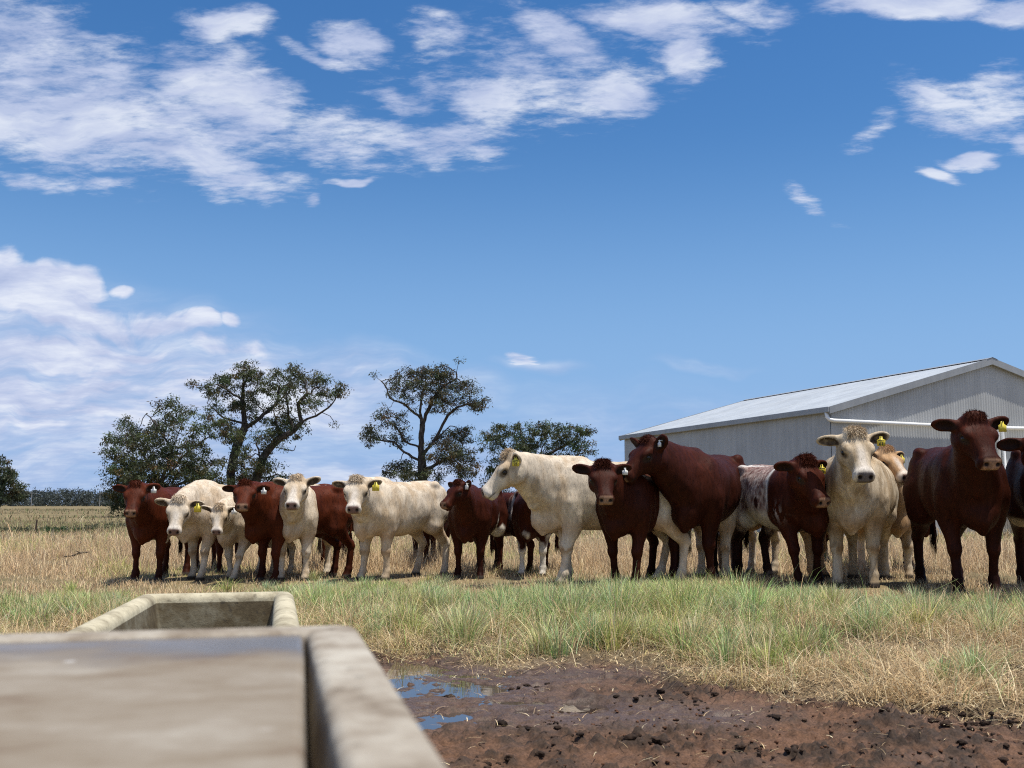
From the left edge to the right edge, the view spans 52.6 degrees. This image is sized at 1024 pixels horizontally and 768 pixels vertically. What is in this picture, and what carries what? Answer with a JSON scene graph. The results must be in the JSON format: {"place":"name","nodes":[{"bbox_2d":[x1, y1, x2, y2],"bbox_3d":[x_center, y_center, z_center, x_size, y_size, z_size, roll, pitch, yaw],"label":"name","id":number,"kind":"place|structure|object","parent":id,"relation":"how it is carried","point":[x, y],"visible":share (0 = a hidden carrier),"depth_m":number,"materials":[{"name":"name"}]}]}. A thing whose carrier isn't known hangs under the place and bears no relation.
{"place":"outdoors","nodes":[
{"label":"outdoors","id":0,"kind":"place"},
{"bbox_2d":[0,505,1023,632],"bbox_3d":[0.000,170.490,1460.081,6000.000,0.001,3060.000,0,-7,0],"label":"paddock ground","id":1,"kind":"structure","parent":0,"point":[497,578],"depth_m":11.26,"materials":[{"name":"beige plant"}]},
{"bbox_2d":[0,454,30,507],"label":"gum tree","id":2,"kind":"object","parent":1,"relation":"on","point":[15,490],"visible":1,"depth_m":93.91,"materials":[{"name":"green plant"}]},
{"bbox_2d":[3,526,30,532],"bbox_3d":[-14.213,4.209,29.734,1.068,0.298,0.675,-2,-7,19],"label":"shrub","id":3,"kind":"object","parent":1,"relation":"on","point":[16,528],"visible":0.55,"depth_m":29.65,"materials":[{"name":"green plant"}]},
{"bbox_2d":[31,524,66,532],"bbox_3d":[-13.073,4.138,29.451,1.068,0.326,0.862,-4,-8,34],"label":"shrub","id":4,"kind":"object","parent":1,"relation":"on","point":[49,528],"visible":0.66,"depth_m":29.31,"materials":[{"name":"green plant"}]},
{"bbox_2d":[49,525,78,532],"bbox_3d":[-12.843,4.214,29.864,1.168,0.327,0.908,0,-7,0],"label":"shrub","id":5,"kind":"object","parent":1,"relation":"on","point":[74,529],"visible":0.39,"depth_m":29.62,"materials":[{"name":"green plant"}]},
{"bbox_2d":[66,523,108,532],"bbox_3d":[-12.210,4.188,29.688,1.210,0.409,1.221,0,-7,0],"label":"shrub","id":6,"kind":"object","parent":1,"relation":"on","point":[88,528],"visible":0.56,"depth_m":29.83,"materials":[{"name":"green plant"}]},
{"bbox_2d":[82,524,117,529],"bbox_3d":[-12.499,4.338,31.163,1.094,0.344,0.902,-4,-8,30],"label":"shrub","id":7,"kind":"object","parent":1,"relation":"on","point":[98,527],"visible":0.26,"depth_m":31.12,"materials":[{"name":"green plant"}]},
{"bbox_2d":[104,521,125,527],"bbox_3d":[-12.898,4.656,34.158,1.264,0.353,0.974,2,-7,-16],"label":"shrub","id":8,"kind":"object","parent":1,"relation":"on","point":[117,524],"visible":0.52,"depth_m":34.07,"materials":[{"name":"green plant"}]},
{"bbox_2d":[112,479,190,581],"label":"cow","id":9,"kind":"object","parent":1,"relation":"on","point":[146,519],"visible":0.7,"depth_m":10.76},
{"bbox_2d":[93,393,247,516],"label":"gum tree","id":10,"kind":"object","parent":1,"relation":"on","point":[189,471],"visible":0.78,"depth_m":65.53,"materials":[{"name":"green plant"}]},
{"bbox_2d":[154,479,272,580],"bbox_3d":[-3.194,1.591,11.256,0.644,1.109,1.802,-4,-7,28],"label":"cow","id":11,"kind":"object","parent":1,"relation":"on","point":[189,519],"visible":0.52,"depth_m":10.91},
{"bbox_2d":[196,537,269,572],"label":"cow","id":12,"kind":"object","parent":1,"relation":"on","point":[217,548],"visible":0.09,"depth_m":12.27},
{"bbox_2d":[184,359,296,484],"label":"gum tree","id":13,"kind":"object","parent":1,"relation":"on","point":[247,374],"visible":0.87,"depth_m":70.96,"materials":[{"name":"green plant"}]},
{"bbox_2d":[200,494,295,581],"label":"cow","id":14,"kind":"object","parent":1,"relation":"on","point":[228,523],"visible":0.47,"depth_m":10.90},
{"bbox_2d":[0,487,516,505],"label":"woodland","id":15,"kind":"object","parent":1,"relation":"on","point":[83,497],"visible":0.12,"depth_m":440.72,"materials":[{"name":"green plant"}]},
{"bbox_2d":[222,478,354,582],"bbox_3d":[-2.382,1.560,10.982,0.640,1.103,1.800,-5,-8,35],"label":"cow","id":16,"kind":"object","parent":1,"relation":"on","point":[256,505],"visible":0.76,"depth_m":10.78},
{"bbox_2d":[226,362,351,484],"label":"gum tree","id":17,"kind":"object","parent":1,"relation":"on","point":[277,435],"visible":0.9,"depth_m":68.74,"materials":[{"name":"green plant"}]},
{"bbox_2d":[272,473,331,580],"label":"cow","id":18,"kind":"object","parent":1,"relation":"on","point":[298,510],"visible":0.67,"depth_m":10.77},
{"bbox_2d":[300,484,359,569],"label":"cow","id":19,"kind":"object","parent":1,"relation":"on","point":[323,549],"visible":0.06,"depth_m":12.83},
{"bbox_2d":[332,473,449,580],"bbox_3d":[-1.318,1.561,11.188,0.634,1.154,1.931,-4,-8,28],"label":"cow","id":20,"kind":"object","parent":1,"relation":"on","point":[386,510],"visible":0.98,"depth_m":11.03},
{"bbox_2d":[359,357,492,484],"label":"gum tree","id":21,"kind":"object","parent":1,"relation":"on","point":[424,472],"visible":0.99,"depth_m":73.73,"materials":[{"name":"green plant"}]},
{"bbox_2d":[412,517,449,566],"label":"cow","id":22,"kind":"object","parent":1,"relation":"on","point":[433,538],"visible":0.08,"depth_m":13.40},
{"bbox_2d":[440,478,507,578],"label":"cow","id":23,"kind":"object","parent":1,"relation":"on","point":[475,516],"visible":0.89,"depth_m":11.18},
{"bbox_2d":[468,491,549,571],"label":"cow","id":24,"kind":"object","parent":1,"relation":"on","point":[510,497],"visible":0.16,"depth_m":12.23},
{"bbox_2d":[473,418,598,488],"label":"gum tree","id":25,"kind":"object","parent":1,"relation":"on","point":[531,445],"visible":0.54,"depth_m":79.33,"materials":[{"name":"green plant"}]},
{"bbox_2d":[511,494,561,576],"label":"cow","id":26,"kind":"object","parent":1,"relation":"on","point":[525,532],"visible":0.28,"depth_m":11.56},
{"bbox_2d":[481,447,693,585],"bbox_3d":[0.758,1.360,10.485,2.332,1.404,0.821,3,-7,-21],"label":"cow","id":27,"kind":"object","parent":1,"relation":"on","point":[556,493],"visible":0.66,"depth_m":10.28},
{"bbox_2d":[572,457,659,583],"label":"cow","id":28,"kind":"object","parent":1,"relation":"on","point":[623,508],"visible":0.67,"depth_m":10.04},
{"bbox_2d":[623,434,745,583],"bbox_3d":[1.904,1.337,10.853,0.829,1.544,2.469,-3,-7,27],"label":"cow","id":29,"kind":"object","parent":1,"relation":"on","point":[698,487],"visible":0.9,"depth_m":10.37},
{"bbox_2d":[693,508,779,579],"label":"cow","id":30,"kind":"object","parent":1,"relation":"on","point":[727,526],"visible":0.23,"depth_m":11.31},
{"bbox_2d":[717,524,829,578],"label":"cow","id":31,"kind":"object","parent":1,"relation":"on","point":[806,537],"visible":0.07,"depth_m":11.34},
{"bbox_2d":[731,452,830,586],"bbox_3d":[2.822,1.404,10.611,0.831,1.347,2.212,0,-7,-3],"label":"cow","id":32,"kind":"object","parent":1,"relation":"on","point":[789,500],"visible":0.91,"depth_m":10.32},
{"bbox_2d":[619,357,1023,536],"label":"steel shed","id":33,"kind":"structure","parent":1,"relation":"on","point":[904,410],"depth_m":27.58,"materials":[{"name":"white metal"}]},
{"bbox_2d":[816,424,898,587],"bbox_3d":[3.470,1.258,10.397,0.781,1.592,2.379,-3,-7,24],"label":"cow","id":34,"kind":"object","parent":1,"relation":"on","point":[862,491],"visible":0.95,"depth_m":9.93},
{"bbox_2d":[824,525,930,571],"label":"cow","id":35,"kind":"object","parent":1,"relation":"on","point":[926,535],"visible":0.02,"depth_m":12.60},
{"bbox_2d":[857,444,913,578],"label":"cow","id":36,"kind":"object","parent":1,"relation":"on","point":[890,458],"visible":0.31,"depth_m":11.05},
{"bbox_2d":[902,408,1010,593],"bbox_3d":[4.148,1.137,9.602,0.774,1.655,2.430,-1,-7,12],"label":"cow","id":37,"kind":"object","parent":1,"relation":"on","point":[957,487],"visible":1,"depth_m":9.19},
{"bbox_2d":[996,438,1023,585],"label":"cow","id":38,"kind":"object","parent":1,"relation":"on","point":[1014,469],"visible":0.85,"depth_m":10.05},
{"bbox_2d":[0,555,1023,725],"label":"trampled grass","id":39,"kind":"structure","parent":0,"point":[908,696],"depth_m":5.66,"materials":[{"name":"plant"}]},
{"bbox_2d":[0,0,1023,504],"label":"sky","id":40,"kind":"structure","parent":0,"point":[622,217],"materials":[{"name":"blue"}]},
{"bbox_2d":[305,616,1023,767],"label":"muddy ground","id":41,"kind":"structure","parent":0,"point":[458,739],"depth_m":3.77,"materials":[{"name":"brown soil"}]},
{"bbox_2d":[0,591,445,767],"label":"water trough","id":42,"kind":"object","parent":41,"relation":"on","point":[358,714],"visible":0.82,"depth_m":0.76,"materials":[{"name":"concrete"}]},
{"bbox_2d":[0,635,304,767],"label":"trough lid","id":43,"kind":"object","parent":42,"relation":"in","point":[218,702],"visible":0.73,"depth_m":0.59,"materials":[{"name":"beige concrete"}]},
{"bbox_2d":[0,568,1023,689],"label":"green tussocks","id":44,"kind":"object","parent":41,"relation":"on","point":[598,595],"visible":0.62,"depth_m":6.48,"materials":[{"name":"green plant"}]},
{"bbox_2d":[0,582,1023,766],"bbox_3d":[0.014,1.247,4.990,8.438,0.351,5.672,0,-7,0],"label":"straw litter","id":45,"kind":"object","parent":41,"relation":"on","point":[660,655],"visible":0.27,"depth_m":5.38,"materials":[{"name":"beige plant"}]},
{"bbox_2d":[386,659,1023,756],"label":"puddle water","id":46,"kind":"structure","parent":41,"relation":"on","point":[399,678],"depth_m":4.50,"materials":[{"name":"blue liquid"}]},
{"bbox_2d":[441,655,1023,767],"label":"mud clods","id":47,"kind":"object","parent":41,"relation":"on","point":[658,740],"visible":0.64,"depth_m":3.67,"materials":[{"name":"brown soil"}]}
]}

